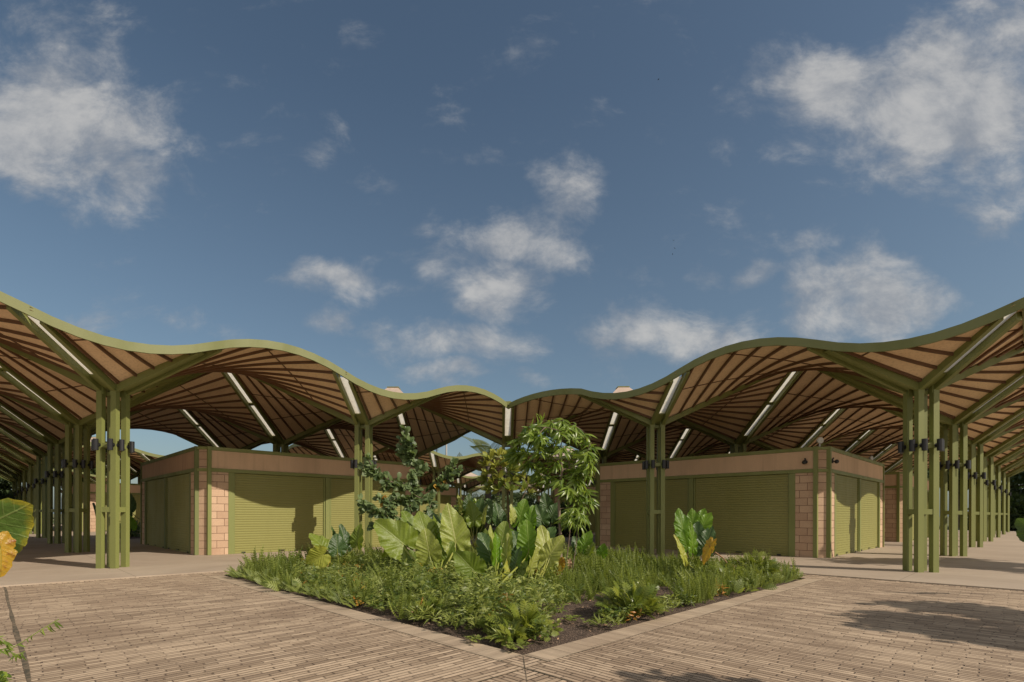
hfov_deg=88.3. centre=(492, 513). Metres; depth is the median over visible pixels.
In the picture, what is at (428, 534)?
elephant ear plant
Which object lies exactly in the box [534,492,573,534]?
elephant ear plant
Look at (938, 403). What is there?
market canopy
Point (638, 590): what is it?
lobed leaf bush
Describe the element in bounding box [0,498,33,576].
elephant ear plant
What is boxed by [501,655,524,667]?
brick paving
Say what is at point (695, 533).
elephant ear plant
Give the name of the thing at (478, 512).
elephant ear plant
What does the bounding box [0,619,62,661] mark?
trailing vine
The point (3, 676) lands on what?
seedling bush
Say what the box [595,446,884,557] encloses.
market kiosk
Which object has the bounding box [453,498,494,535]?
court bush
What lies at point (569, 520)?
drooping leaf sapling
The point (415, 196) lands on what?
sky
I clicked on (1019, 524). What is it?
elephant ear plant
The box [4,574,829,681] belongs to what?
paving joint
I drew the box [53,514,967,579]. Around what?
ground
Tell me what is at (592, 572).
sword ferns
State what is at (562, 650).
stone border
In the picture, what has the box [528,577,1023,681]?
brick paving
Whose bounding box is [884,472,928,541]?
market kiosk
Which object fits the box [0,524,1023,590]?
concrete floor
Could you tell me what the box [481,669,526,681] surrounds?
brick paving
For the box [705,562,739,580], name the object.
lobed leaf bush
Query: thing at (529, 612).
lobed leaf bush
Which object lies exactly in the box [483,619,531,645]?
lobed leaf bush
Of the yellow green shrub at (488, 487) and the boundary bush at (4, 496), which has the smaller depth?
the yellow green shrub at (488, 487)
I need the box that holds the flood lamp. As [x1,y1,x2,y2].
[816,437,823,446]
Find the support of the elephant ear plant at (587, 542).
on the planting soil
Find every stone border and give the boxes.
[210,575,520,660]
[525,578,818,661]
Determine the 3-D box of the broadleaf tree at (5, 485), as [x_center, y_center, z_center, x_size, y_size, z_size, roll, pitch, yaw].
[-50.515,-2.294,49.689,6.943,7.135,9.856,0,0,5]
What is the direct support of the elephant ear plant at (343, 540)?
on the planting soil
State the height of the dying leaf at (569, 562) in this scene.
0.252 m
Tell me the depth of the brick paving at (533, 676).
3.90 m
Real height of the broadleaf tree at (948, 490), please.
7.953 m
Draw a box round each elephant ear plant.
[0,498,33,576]
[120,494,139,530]
[305,524,363,567]
[373,503,470,574]
[453,519,536,593]
[457,493,493,549]
[493,499,536,531]
[525,525,564,583]
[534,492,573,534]
[571,530,607,558]
[674,508,716,567]
[1014,518,1023,541]
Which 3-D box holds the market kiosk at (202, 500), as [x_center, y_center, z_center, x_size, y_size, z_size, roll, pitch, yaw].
[-8.091,-0.360,20.111,7.750,3.075,7.750,0,0,-44]
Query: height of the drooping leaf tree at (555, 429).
3.057 m
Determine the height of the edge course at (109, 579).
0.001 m
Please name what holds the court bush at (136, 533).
on the planting soil
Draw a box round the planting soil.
[229,576,800,654]
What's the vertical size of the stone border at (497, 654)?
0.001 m
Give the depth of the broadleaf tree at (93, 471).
51.25 m
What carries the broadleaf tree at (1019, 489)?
on the ground
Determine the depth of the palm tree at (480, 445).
25.91 m
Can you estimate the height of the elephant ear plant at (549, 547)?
1.048 m
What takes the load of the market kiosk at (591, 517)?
on the concrete floor
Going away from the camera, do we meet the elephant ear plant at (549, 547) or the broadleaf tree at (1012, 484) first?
the elephant ear plant at (549, 547)
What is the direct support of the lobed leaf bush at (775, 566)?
on the planting soil
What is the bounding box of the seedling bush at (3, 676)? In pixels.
[0,670,11,681]
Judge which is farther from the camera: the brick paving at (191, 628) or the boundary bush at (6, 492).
the boundary bush at (6, 492)
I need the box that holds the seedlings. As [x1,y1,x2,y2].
[465,600,669,649]
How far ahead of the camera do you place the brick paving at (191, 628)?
5.02 m
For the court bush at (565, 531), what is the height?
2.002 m
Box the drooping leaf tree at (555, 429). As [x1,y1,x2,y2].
[500,413,604,578]
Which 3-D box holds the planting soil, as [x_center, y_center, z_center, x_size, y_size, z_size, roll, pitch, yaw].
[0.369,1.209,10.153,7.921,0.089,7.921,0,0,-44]
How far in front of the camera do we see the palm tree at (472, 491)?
65.48 m
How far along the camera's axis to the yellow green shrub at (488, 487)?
12.02 m
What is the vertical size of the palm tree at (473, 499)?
2.587 m
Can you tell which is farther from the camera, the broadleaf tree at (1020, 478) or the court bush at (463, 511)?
the broadleaf tree at (1020, 478)
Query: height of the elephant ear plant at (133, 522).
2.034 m
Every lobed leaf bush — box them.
[404,596,446,618]
[483,599,559,639]
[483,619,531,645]
[593,579,668,622]
[613,578,666,600]
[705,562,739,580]
[727,550,786,575]
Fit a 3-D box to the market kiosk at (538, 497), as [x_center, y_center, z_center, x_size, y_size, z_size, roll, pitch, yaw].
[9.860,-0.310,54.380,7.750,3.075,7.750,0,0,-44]
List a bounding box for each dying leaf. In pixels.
[555,557,565,574]
[567,559,571,570]
[714,551,735,571]
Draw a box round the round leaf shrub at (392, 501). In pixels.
[356,425,462,530]
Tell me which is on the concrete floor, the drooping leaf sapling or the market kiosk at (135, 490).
the market kiosk at (135, 490)
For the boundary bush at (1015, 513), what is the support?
on the ground
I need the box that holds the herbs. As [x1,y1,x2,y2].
[281,550,799,641]
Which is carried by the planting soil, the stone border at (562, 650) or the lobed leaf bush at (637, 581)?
the lobed leaf bush at (637, 581)
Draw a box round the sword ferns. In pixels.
[224,540,806,620]
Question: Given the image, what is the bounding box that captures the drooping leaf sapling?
[554,508,586,575]
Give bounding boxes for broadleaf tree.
[0,467,106,512]
[0,479,21,491]
[480,492,509,502]
[506,492,537,504]
[927,469,1001,527]
[1001,481,1023,493]
[1010,473,1023,488]
[1011,471,1023,484]
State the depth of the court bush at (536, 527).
27.32 m
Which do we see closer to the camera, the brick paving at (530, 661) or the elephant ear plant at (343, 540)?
the brick paving at (530, 661)
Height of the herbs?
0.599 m
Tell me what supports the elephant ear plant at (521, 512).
on the planting soil
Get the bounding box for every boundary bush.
[0,491,21,499]
[1,490,53,523]
[967,492,1023,530]
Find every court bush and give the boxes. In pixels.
[105,520,139,537]
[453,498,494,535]
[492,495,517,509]
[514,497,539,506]
[514,502,554,532]
[550,501,589,536]
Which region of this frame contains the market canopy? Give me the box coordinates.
[0,291,1023,572]
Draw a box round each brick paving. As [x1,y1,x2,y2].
[0,574,522,681]
[202,572,229,576]
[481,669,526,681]
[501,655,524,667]
[523,655,545,667]
[526,669,569,681]
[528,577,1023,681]
[784,574,828,579]
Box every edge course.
[0,570,243,587]
[803,574,1023,591]
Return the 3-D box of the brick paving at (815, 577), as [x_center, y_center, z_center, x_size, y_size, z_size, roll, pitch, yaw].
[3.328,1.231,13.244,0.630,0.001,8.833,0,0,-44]
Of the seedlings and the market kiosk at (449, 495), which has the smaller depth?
the seedlings
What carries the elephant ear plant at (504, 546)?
on the planting soil
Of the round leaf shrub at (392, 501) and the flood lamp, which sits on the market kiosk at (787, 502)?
the flood lamp
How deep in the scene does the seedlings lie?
4.96 m
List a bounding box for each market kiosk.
[72,482,139,531]
[140,446,419,554]
[420,485,457,519]
[537,495,552,508]
[552,485,594,531]
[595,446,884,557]
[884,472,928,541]
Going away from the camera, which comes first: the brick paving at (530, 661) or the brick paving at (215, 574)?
the brick paving at (530, 661)
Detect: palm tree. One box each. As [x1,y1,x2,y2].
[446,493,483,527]
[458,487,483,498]
[462,436,529,530]
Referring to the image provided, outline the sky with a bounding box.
[0,0,1023,516]
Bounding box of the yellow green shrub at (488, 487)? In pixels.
[476,447,546,527]
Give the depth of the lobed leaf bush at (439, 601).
6.06 m

